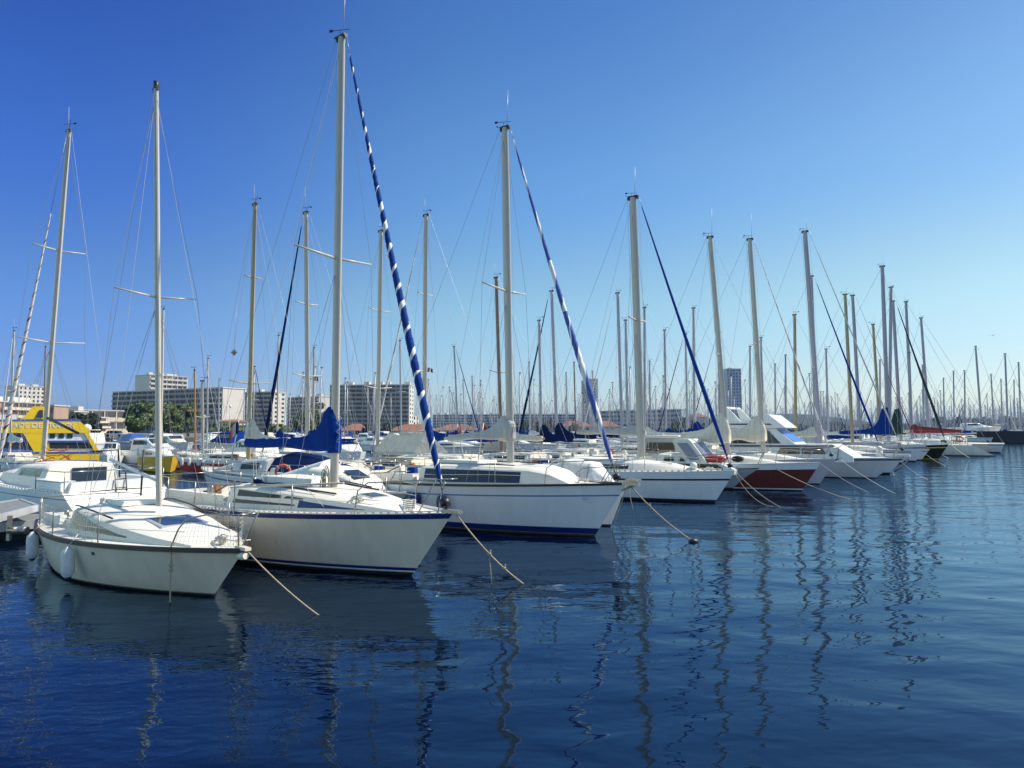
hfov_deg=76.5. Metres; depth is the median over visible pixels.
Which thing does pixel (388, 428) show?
tree
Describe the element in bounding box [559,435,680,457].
motorboat
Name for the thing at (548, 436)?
sailboat
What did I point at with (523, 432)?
sailboat
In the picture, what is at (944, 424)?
sailboat
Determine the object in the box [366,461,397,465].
cabin window
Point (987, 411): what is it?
sailboat
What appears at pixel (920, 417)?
sailboat
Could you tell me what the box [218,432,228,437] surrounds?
window
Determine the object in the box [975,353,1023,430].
sailboat
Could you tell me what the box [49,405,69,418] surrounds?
apartment block
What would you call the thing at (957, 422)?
pine tree
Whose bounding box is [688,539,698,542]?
mooring float
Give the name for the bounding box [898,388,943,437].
sailboat
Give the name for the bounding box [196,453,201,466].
fender
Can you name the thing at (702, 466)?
side window
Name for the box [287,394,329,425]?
apartment block
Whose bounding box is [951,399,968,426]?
sailboat
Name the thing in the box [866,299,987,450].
sailboat
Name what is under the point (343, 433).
sailboat
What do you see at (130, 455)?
motorboat
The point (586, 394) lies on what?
apartment block
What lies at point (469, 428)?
tiled house
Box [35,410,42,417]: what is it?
funnel window
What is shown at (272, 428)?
tree
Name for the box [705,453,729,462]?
fender
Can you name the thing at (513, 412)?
sailboat
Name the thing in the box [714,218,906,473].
sailboat
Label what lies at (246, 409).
sailboat
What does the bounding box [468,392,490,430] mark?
sailboat
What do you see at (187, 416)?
tree
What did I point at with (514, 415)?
sailboat
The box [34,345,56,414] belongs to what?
sailboat
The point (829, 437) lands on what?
sailboat
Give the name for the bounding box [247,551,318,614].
mooring line
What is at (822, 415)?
sailboat
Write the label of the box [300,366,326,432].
sailboat
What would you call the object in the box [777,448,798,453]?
side window
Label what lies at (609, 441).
sailboat
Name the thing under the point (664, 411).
sailboat
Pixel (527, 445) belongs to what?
motorboat
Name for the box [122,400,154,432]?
tree
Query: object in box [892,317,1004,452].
sailboat
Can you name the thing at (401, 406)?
sailboat
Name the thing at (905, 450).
sailboat
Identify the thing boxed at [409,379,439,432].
sailboat
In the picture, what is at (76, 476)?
wheelhouse window
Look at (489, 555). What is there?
mooring line
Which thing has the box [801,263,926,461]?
sailboat
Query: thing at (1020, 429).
sailboat
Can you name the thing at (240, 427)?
tree
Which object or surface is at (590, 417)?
sailboat
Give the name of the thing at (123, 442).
fishing boat
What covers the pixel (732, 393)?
sailboat
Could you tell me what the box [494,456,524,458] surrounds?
cabin window
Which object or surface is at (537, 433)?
sailboat
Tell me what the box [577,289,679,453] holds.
sailboat
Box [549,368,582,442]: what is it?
sailboat
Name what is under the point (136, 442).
window
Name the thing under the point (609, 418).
sailboat
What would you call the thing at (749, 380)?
sailboat
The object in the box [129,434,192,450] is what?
fishing boat
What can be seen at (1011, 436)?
sea wall
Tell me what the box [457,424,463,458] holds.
flag
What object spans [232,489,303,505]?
cabin window
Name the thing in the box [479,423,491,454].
flag
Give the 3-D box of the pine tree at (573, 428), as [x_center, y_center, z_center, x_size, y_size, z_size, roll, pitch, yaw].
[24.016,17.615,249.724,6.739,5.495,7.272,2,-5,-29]
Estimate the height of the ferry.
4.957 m
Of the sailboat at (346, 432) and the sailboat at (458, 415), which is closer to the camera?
the sailboat at (346, 432)
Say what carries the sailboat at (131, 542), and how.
on the water
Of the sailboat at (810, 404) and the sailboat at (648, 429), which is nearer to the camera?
the sailboat at (648, 429)
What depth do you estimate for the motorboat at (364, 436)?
101.21 m
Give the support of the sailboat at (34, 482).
on the water
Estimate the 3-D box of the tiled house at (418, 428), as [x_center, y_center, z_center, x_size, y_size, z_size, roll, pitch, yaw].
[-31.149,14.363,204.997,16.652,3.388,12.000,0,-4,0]
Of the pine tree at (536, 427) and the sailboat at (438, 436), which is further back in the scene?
the pine tree at (536, 427)
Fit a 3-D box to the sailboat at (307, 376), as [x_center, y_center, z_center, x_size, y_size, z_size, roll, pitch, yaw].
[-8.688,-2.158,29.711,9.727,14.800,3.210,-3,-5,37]
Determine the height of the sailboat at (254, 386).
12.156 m
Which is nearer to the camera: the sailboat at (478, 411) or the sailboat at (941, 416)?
the sailboat at (941, 416)
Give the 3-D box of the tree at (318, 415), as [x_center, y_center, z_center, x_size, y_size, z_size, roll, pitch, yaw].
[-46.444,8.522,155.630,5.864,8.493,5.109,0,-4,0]
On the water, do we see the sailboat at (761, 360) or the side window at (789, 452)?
the sailboat at (761, 360)
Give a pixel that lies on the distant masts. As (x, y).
(875, 420)
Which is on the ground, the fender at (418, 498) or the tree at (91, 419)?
the tree at (91, 419)
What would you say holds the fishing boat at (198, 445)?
on the water
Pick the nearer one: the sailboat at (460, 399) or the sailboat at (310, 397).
the sailboat at (310, 397)
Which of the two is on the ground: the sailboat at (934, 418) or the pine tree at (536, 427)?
the pine tree at (536, 427)
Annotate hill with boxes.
[751,413,874,428]
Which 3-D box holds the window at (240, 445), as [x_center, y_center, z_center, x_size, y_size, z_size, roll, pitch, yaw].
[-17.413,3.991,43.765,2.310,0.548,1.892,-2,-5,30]
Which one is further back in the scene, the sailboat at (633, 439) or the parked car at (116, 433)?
the parked car at (116, 433)
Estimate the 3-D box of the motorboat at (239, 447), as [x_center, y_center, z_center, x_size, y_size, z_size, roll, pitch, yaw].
[-17.539,4.969,43.768,8.040,2.567,2.904,-2,-5,30]
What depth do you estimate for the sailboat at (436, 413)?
139.84 m
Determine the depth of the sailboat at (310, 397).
105.58 m
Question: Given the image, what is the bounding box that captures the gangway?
[0,498,44,540]
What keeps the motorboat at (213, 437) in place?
on the water
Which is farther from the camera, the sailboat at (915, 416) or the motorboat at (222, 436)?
the sailboat at (915, 416)
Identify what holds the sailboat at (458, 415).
on the water
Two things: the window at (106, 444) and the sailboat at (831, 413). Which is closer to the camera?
the window at (106, 444)
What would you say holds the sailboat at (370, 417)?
on the water
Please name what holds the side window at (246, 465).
in the motorboat at (292, 459)
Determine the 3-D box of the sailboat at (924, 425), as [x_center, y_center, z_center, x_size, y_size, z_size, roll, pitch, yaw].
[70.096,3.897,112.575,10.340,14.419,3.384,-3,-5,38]
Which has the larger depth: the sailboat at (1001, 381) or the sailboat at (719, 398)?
the sailboat at (1001, 381)
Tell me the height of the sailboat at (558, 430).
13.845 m
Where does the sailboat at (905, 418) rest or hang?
on the water
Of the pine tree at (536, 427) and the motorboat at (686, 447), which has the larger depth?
the pine tree at (536, 427)
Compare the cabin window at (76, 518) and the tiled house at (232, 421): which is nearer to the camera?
the cabin window at (76, 518)
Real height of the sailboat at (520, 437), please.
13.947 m
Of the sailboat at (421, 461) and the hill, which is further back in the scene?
the hill
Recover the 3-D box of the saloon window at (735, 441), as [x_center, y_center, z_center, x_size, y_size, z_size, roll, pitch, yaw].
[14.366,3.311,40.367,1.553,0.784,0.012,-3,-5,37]
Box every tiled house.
[213,419,245,424]
[341,424,364,434]
[393,424,437,430]
[437,424,476,431]
[563,421,592,429]
[592,421,619,429]
[691,413,706,425]
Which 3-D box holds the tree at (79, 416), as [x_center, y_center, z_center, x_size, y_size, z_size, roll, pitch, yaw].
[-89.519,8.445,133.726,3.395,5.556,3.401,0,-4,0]
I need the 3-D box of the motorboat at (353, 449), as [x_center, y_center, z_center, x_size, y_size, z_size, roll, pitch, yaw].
[-12.161,5.211,47.197,2.904,2.567,8.040,2,-5,-30]
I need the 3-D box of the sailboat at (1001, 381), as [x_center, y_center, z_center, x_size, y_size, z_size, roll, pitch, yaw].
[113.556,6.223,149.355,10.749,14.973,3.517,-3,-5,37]
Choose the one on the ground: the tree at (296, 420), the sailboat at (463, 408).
the tree at (296, 420)
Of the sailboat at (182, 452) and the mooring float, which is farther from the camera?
the sailboat at (182, 452)
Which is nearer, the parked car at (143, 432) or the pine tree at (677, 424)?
the parked car at (143, 432)
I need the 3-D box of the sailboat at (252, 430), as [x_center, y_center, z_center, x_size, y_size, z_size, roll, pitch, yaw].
[-10.637,-1.889,27.704,9.416,13.980,3.110,-3,-5,37]
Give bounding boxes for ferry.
[0,407,100,461]
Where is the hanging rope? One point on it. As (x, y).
(171, 568)
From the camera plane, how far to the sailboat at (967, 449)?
70.87 m
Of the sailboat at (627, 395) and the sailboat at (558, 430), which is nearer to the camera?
the sailboat at (558, 430)
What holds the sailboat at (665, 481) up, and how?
on the water
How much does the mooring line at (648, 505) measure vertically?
1.354 m
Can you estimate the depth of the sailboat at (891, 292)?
86.05 m
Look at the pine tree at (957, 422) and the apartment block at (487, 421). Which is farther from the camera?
the apartment block at (487, 421)
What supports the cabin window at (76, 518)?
in the sailboat at (131, 542)
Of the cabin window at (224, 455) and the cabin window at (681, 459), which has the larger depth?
the cabin window at (224, 455)
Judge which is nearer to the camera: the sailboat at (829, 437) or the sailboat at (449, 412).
the sailboat at (829, 437)
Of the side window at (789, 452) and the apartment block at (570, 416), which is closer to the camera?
the side window at (789, 452)
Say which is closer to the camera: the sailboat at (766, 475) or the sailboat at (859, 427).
the sailboat at (766, 475)
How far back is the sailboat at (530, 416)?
147.23 m
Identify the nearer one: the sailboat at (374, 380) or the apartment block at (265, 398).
the sailboat at (374, 380)
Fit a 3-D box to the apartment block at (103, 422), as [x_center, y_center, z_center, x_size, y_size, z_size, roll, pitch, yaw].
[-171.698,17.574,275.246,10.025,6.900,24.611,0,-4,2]
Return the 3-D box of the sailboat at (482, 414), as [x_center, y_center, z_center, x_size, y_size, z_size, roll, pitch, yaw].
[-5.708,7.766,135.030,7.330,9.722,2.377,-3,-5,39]
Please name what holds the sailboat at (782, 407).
on the water
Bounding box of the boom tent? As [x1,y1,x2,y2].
[372,430,447,454]
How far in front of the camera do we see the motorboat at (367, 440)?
83.46 m
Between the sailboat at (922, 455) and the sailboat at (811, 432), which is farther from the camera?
the sailboat at (922, 455)
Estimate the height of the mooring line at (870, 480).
1.223 m
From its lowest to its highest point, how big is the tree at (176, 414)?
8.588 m
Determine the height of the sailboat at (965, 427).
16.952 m
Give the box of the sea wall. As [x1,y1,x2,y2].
[977,431,1023,442]
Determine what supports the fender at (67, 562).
hanging from the sailboat at (131, 542)
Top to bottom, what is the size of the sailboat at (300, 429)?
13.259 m
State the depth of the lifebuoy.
23.11 m
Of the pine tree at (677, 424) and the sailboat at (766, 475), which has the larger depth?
the pine tree at (677, 424)
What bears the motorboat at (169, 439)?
on the water
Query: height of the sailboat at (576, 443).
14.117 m
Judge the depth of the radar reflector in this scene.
28.16 m
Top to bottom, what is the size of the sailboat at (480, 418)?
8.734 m
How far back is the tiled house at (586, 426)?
260.51 m
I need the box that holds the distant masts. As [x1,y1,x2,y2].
[421,379,1023,435]
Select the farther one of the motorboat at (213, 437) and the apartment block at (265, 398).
the apartment block at (265, 398)
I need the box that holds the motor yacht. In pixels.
[706,407,909,477]
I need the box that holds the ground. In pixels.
[105,433,354,441]
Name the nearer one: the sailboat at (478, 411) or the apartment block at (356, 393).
the sailboat at (478, 411)
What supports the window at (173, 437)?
in the motorboat at (169, 439)
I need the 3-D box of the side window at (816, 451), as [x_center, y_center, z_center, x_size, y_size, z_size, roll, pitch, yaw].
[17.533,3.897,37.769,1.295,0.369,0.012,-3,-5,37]
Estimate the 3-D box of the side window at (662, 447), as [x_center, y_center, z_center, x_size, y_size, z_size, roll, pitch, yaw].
[8.779,3.768,38.517,1.885,0.618,0.012,-3,-5,36]
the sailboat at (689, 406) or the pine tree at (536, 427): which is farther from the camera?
the pine tree at (536, 427)
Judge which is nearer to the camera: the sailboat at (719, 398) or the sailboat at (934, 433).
the sailboat at (719, 398)
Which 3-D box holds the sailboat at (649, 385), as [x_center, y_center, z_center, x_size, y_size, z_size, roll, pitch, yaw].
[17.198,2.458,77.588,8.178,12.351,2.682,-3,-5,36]
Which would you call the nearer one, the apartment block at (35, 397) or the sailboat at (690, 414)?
the sailboat at (690, 414)
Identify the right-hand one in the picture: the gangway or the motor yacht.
the motor yacht
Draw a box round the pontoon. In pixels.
[0,511,56,540]
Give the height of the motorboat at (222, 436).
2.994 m
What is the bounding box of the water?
[0,442,1023,767]
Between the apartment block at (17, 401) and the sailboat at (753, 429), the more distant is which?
the apartment block at (17, 401)
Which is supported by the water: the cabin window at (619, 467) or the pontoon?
the pontoon
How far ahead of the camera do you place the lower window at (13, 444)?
50.30 m
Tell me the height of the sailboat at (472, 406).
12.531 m
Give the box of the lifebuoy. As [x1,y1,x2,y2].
[274,464,290,474]
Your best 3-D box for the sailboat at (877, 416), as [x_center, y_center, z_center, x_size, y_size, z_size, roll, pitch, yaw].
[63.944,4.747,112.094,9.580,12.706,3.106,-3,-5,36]
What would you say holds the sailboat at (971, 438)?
on the water
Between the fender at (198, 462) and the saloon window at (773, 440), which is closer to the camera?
the saloon window at (773, 440)
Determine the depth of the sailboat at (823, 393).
152.53 m
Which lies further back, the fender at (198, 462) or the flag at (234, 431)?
the fender at (198, 462)
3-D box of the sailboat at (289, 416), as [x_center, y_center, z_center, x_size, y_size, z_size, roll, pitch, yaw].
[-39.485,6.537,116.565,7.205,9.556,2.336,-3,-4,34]
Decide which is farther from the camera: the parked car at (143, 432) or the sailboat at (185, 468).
the parked car at (143, 432)
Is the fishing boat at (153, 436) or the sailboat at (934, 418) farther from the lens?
the sailboat at (934, 418)
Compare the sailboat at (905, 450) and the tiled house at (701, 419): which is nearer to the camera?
the sailboat at (905, 450)
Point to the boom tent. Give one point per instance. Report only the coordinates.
(394, 444)
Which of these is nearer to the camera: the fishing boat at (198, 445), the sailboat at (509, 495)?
the sailboat at (509, 495)
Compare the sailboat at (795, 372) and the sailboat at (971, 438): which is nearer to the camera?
the sailboat at (795, 372)
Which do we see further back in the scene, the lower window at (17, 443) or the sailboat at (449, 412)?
the sailboat at (449, 412)
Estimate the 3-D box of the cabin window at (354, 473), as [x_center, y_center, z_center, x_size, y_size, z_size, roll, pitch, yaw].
[-4.601,2.674,19.299,0.570,0.230,0.520,-3,-5,37]
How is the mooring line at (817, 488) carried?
on the water
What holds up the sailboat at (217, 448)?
on the water
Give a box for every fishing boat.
[113,434,143,449]
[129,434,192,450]
[173,434,199,450]
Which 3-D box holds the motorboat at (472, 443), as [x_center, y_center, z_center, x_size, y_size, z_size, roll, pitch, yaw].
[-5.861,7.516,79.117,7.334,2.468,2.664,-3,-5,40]
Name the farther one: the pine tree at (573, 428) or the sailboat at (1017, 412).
the pine tree at (573, 428)
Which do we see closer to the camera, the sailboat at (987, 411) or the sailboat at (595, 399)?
the sailboat at (595, 399)
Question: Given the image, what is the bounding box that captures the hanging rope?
[169,552,172,602]
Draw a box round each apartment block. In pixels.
[0,396,42,419]
[4,383,43,406]
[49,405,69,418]
[68,406,88,418]
[83,409,126,433]
[93,417,132,433]
[111,387,245,432]
[135,372,188,390]
[244,389,286,431]
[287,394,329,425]
[330,382,413,430]
[414,415,418,423]
[433,413,505,428]
[514,412,574,423]
[581,379,597,424]
[599,407,688,430]
[723,368,741,420]
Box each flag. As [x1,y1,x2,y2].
[229,419,238,459]
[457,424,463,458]
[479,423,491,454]
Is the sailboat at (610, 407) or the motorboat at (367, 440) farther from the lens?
the sailboat at (610, 407)
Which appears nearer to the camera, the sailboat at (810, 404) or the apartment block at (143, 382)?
the sailboat at (810, 404)
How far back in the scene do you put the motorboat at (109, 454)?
51.00 m
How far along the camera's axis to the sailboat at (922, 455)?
61.15 m
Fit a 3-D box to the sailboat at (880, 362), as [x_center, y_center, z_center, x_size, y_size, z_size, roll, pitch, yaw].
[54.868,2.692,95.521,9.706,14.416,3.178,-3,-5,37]
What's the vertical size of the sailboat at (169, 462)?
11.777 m
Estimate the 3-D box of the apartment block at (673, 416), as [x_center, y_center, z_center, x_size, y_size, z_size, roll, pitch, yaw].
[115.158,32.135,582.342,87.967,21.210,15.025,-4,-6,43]
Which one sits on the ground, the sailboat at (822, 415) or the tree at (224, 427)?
the tree at (224, 427)
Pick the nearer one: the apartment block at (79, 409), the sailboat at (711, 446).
the sailboat at (711, 446)
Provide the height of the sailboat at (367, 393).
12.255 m
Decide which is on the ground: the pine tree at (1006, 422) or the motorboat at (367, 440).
the pine tree at (1006, 422)
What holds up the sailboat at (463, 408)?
on the water
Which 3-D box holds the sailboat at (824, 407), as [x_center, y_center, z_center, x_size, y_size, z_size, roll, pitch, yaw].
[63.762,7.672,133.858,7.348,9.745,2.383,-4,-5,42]
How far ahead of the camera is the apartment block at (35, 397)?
469.76 m
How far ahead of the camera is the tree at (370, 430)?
179.33 m
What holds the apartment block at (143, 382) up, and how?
on the ground
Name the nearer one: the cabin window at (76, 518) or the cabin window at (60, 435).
the cabin window at (76, 518)
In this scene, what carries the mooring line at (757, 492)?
on the water
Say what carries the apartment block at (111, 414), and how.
on the ground
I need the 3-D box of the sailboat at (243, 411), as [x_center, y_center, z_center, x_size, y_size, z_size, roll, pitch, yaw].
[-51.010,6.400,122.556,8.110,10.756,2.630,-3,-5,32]
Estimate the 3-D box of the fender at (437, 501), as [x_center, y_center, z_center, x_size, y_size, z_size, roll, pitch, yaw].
[-1.917,3.166,17.792,0.300,0.960,0.300,0,-4,0]
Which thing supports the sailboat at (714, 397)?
on the water
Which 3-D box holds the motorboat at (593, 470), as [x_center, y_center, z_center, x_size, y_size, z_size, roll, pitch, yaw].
[0.280,3.466,20.636,7.433,2.300,2.870,-3,-5,37]
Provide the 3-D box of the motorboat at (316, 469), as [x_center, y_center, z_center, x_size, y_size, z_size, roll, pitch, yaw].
[-5.438,3.455,20.077,6.233,2.242,2.370,-3,-5,37]
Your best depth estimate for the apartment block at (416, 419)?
469.12 m
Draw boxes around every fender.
[26,523,41,560]
[61,534,77,579]
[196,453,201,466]
[410,481,420,503]
[436,482,446,508]
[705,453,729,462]
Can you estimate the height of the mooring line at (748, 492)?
1.159 m
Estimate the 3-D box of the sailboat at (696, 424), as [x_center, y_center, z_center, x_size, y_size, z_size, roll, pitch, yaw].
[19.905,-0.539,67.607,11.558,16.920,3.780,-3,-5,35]
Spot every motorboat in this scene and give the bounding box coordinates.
[89,433,111,449]
[99,442,123,464]
[120,438,183,463]
[162,435,189,450]
[196,434,216,448]
[204,432,244,448]
[211,452,352,477]
[212,439,285,457]
[280,459,409,498]
[314,438,365,459]
[357,433,385,442]
[359,437,381,451]
[452,441,485,452]
[477,439,516,451]
[514,440,535,450]
[554,458,627,525]
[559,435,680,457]
[598,439,771,488]
[799,436,823,441]
[945,423,1000,435]
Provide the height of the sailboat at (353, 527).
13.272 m
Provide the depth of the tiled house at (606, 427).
261.98 m
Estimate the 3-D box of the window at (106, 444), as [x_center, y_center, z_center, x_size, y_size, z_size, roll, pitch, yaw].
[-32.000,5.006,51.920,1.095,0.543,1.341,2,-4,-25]
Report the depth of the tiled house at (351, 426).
190.78 m
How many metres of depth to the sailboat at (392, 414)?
110.41 m
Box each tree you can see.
[71,412,84,424]
[82,413,102,432]
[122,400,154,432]
[154,402,184,433]
[173,402,199,435]
[204,421,228,432]
[226,422,245,431]
[268,423,291,432]
[290,408,316,430]
[310,403,325,427]
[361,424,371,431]
[381,420,394,431]
[516,419,532,430]
[532,418,549,431]
[547,419,554,431]
[568,423,584,431]
[668,417,691,430]
[829,420,842,430]
[949,417,967,427]
[991,416,1017,429]
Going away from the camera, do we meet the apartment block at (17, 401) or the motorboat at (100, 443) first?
the motorboat at (100, 443)
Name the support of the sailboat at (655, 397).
on the water
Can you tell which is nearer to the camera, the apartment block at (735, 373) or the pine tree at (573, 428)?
the pine tree at (573, 428)
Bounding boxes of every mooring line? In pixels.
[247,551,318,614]
[456,514,523,583]
[631,487,689,539]
[734,473,768,505]
[736,472,780,507]
[775,468,855,501]
[841,460,895,493]
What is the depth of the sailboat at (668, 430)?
62.09 m
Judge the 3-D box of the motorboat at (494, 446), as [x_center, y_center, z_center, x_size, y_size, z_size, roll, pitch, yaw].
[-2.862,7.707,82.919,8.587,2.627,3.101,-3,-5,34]
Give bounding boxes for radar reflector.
[230,303,236,355]
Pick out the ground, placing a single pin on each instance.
(186, 438)
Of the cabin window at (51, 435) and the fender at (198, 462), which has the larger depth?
the cabin window at (51, 435)
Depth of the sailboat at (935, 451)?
62.02 m
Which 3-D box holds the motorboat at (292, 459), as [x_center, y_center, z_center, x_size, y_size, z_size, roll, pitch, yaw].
[-8.999,3.849,25.999,7.633,2.291,2.670,-1,-4,20]
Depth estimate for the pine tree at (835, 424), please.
382.30 m
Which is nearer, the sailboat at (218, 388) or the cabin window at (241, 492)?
the cabin window at (241, 492)
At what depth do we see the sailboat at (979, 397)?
152.35 m
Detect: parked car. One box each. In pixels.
[104,431,125,436]
[137,431,152,435]
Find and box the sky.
[0,0,1023,427]
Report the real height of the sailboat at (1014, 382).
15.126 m
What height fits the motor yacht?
4.634 m
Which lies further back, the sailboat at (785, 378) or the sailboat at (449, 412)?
the sailboat at (449, 412)
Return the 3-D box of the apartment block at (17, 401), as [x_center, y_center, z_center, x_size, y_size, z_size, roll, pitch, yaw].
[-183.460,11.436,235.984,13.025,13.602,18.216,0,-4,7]
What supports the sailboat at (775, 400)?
on the water
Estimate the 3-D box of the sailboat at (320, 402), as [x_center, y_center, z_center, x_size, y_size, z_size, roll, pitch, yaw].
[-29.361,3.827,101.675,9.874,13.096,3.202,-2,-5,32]
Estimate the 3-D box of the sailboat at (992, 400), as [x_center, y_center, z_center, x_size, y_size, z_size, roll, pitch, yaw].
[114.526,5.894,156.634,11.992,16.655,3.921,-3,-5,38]
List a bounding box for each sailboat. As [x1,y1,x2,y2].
[0,120,165,511]
[0,327,43,470]
[34,80,258,595]
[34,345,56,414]
[136,306,178,472]
[153,1,462,575]
[171,358,212,468]
[175,377,274,473]
[192,355,227,453]
[200,196,350,486]
[210,378,229,438]
[232,389,246,431]
[236,366,267,435]
[237,390,247,431]
[258,205,411,470]
[261,332,317,453]
[281,394,299,435]
[285,372,311,435]
[296,378,322,432]
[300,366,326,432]
[302,345,330,451]
[315,367,342,429]
[339,226,476,467]
[340,102,640,535]
[340,378,359,442]
[341,382,359,435]
[353,382,372,437]
[359,372,391,441]
[361,389,385,438]
[368,209,530,462]
[380,334,442,456]
[381,395,399,435]
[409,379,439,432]
[431,395,444,431]
[432,344,483,453]
[434,387,461,432]
[434,396,448,431]
[444,391,472,432]
[445,398,466,432]
[451,395,468,431]
[452,375,480,432]
[453,372,485,433]
[457,273,584,461]
[461,380,492,431]
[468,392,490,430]
[472,398,492,430]
[475,398,488,429]
[503,383,531,431]
[513,372,538,434]
[513,399,522,429]
[514,316,603,455]
[515,288,634,453]
[517,193,735,502]
[517,390,537,432]
[524,360,566,449]
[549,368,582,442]
[555,360,611,447]
[569,310,661,448]
[570,393,593,430]
[572,371,610,439]
[576,400,591,429]
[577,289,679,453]
[594,382,632,444]
[600,389,619,427]
[603,397,615,428]
[608,367,659,442]
[611,233,820,490]
[612,302,699,445]
[626,354,681,444]
[631,375,683,444]
[633,325,706,443]
[645,215,835,483]
[646,386,676,431]
[658,303,745,448]
[658,329,720,449]
[663,365,701,432]
[674,381,710,429]
[691,332,757,427]
[698,382,718,419]
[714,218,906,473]
[718,375,752,416]
[733,344,780,418]
[740,335,803,418]
[748,273,883,452]
[757,354,814,442]
[763,311,871,449]
[765,364,814,440]
[776,385,807,430]
[787,373,833,439]
[790,293,912,462]
[792,293,916,442]
[798,341,874,439]
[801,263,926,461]
[810,391,843,431]
[812,391,844,431]
[820,397,837,436]
[822,396,845,430]
[826,324,929,459]
[827,300,948,459]
[849,285,951,440]
[857,359,922,437]
[861,379,908,439]
[865,352,993,455]
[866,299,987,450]
[882,397,909,436]
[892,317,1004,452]
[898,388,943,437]
[901,365,951,438]
[904,396,937,437]
[904,403,930,435]
[914,396,956,437]
[914,398,945,436]
[918,378,966,437]
[929,390,955,437]
[934,371,992,442]
[936,370,987,436]
[946,346,1007,430]
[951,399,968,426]
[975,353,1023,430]
[975,374,1016,429]
[976,397,1009,427]
[985,379,1023,430]
[987,362,1023,430]
[996,380,1023,430]
[1008,398,1023,429]
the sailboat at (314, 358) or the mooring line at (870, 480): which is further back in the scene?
the sailboat at (314, 358)
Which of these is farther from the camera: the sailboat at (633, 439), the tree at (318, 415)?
the tree at (318, 415)
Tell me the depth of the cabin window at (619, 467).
26.38 m
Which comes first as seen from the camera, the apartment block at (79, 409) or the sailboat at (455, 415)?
the sailboat at (455, 415)
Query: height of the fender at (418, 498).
0.937 m
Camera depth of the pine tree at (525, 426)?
229.24 m
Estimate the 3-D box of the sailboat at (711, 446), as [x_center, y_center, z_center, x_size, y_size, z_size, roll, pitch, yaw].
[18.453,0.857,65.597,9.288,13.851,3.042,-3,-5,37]
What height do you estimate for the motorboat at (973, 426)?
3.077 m
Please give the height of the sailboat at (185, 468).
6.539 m
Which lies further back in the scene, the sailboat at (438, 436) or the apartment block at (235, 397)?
the apartment block at (235, 397)
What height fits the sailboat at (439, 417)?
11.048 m
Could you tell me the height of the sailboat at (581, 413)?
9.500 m
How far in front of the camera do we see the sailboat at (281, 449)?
61.67 m
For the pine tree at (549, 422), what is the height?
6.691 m
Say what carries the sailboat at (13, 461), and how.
on the water
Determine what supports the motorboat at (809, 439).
on the water
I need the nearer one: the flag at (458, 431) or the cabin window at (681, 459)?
the flag at (458, 431)
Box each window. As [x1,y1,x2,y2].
[7,442,14,447]
[16,442,23,447]
[19,467,106,481]
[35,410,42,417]
[49,433,54,437]
[58,433,63,437]
[70,511,125,537]
[104,443,119,448]
[133,438,166,444]
[162,436,182,439]
[210,455,230,457]
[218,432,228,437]
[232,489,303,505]
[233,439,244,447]
[240,463,258,468]
[344,469,369,478]
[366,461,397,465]
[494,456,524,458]
[603,464,628,468]
[645,443,674,452]
[664,457,684,460]
[681,464,721,468]
[731,440,755,443]
[765,430,780,443]
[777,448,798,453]
[802,448,824,453]
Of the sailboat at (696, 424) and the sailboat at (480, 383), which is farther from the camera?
the sailboat at (480, 383)
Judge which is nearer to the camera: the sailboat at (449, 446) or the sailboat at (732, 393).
the sailboat at (449, 446)
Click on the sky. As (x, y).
(895, 128)

